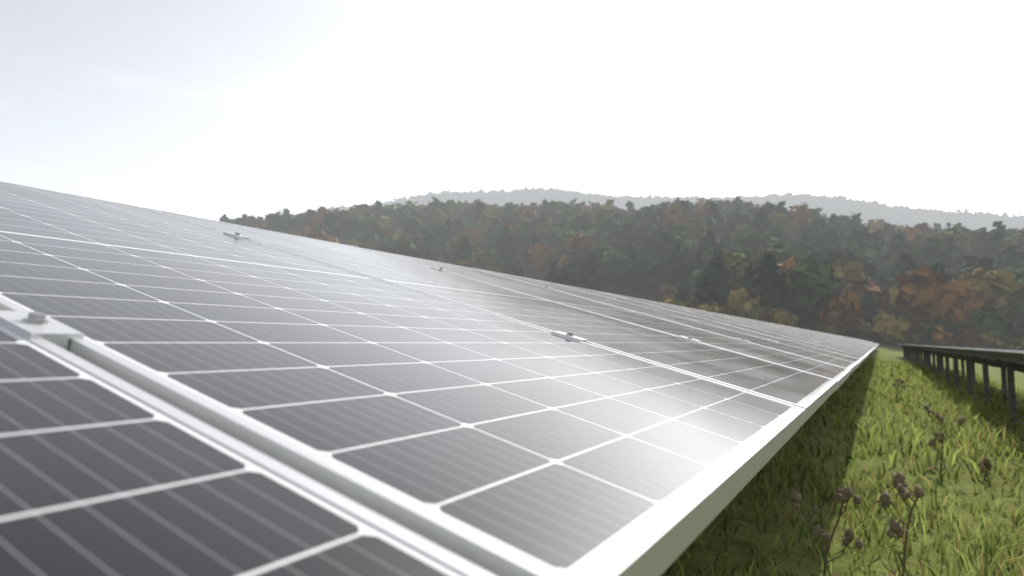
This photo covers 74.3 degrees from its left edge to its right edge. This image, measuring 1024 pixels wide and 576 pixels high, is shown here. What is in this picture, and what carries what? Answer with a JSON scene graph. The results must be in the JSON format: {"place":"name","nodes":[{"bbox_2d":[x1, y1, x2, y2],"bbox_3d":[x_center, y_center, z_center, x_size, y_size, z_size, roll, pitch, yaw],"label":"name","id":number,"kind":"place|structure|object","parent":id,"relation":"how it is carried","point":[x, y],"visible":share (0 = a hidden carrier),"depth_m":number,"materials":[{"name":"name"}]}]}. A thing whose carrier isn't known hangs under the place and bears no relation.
{"place":"outdoors","nodes":[
{"label":"outdoors","id":0,"kind":"place"},
{"bbox_2d":[0,0,1023,220],"label":"sky","id":1,"kind":"structure","parent":0,"point":[206,109],"materials":[{"name":"white"}]},
{"bbox_2d":[340,239,1023,575],"bbox_3d":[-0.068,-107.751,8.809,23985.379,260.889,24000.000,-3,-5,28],"label":"terrain","id":2,"kind":"structure","parent":0,"point":[808,565],"depth_m":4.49,"materials":[{"name":"green plant"}]},
{"bbox_2d":[0,181,878,575],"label":"solar table row","id":3,"kind":"object","parent":2,"relation":"on","point":[182,395],"visible":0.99,"depth_m":0.57,"materials":[{"name":"black glass"}]},
{"bbox_2d":[213,197,904,241],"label":"hillside trees","id":4,"kind":"object","parent":2,"relation":"on","point":[400,215],"visible":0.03,"depth_m":337.33,"materials":[{"name":"green plant"}]},
{"bbox_2d":[250,195,1023,346],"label":"slope trees","id":5,"kind":"object","parent":2,"relation":"on","point":[803,261],"visible":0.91,"depth_m":216.39,"materials":[{"name":"green plant"}]},
{"bbox_2d":[301,187,1023,231],"bbox_3d":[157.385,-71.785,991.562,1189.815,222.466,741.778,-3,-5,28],"label":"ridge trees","id":6,"kind":"object","parent":2,"relation":"on","point":[839,205],"visible":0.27,"depth_m":978.91,"materials":[{"name":"green plant"}]},
{"bbox_2d":[786,485,865,575],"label":"dry thistle","id":7,"kind":"object","parent":2,"relation":"on","point":[844,495],"visible":1,"depth_m":2.79,"materials":[{"name":"brown plant"}]},
{"bbox_2d":[651,267,1023,350],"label":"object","id":8,"kind":"object","parent":2,"relation":"on","point":[893,328],"visible":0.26,"depth_m":138.92,"materials":[{"name":"green plant"}]},
{"bbox_2d":[893,378,905,399],"bbox_3d":[7.428,1.956,12.946,0.247,0.472,0.293,0,-5,4],"label":"dry thistle","id":9,"kind":"object","parent":2,"relation":"on","point":[902,381],"visible":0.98,"depth_m":12.95,"materials":[{"name":"brown plant"}]},
{"bbox_2d":[875,469,924,575],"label":"dry thistle","id":10,"kind":"object","parent":2,"relation":"on","point":[900,485],"visible":1,"depth_m":3.01,"materials":[{"name":"brown plant"}]},
{"bbox_2d":[923,403,966,473],"bbox_3d":[3.807,1.335,5.937,0.336,0.609,0.365,-3,-5,28],"label":"dry thistle","id":11,"kind":"object","parent":2,"relation":"on","point":[960,421],"visible":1,"depth_m":5.92,"materials":[{"name":"brown plant"}]},
{"bbox_2d":[899,344,1023,424],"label":"solar table row","id":12,"kind":"object","parent":2,"relation":"on","point":[1010,362],"visible":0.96,"depth_m":16.86,"materials":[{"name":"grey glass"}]},
{"bbox_2d":[973,456,992,479],"bbox_3d":[4.097,1.563,5.844,0.210,0.239,0.194,0,-5,3],"label":"dry thistle","id":13,"kind":"object","parent":2,"relation":"on","point":[986,463],"visible":0.89,"depth_m":5.81,"materials":[{"name":"brown plant"}]}
]}

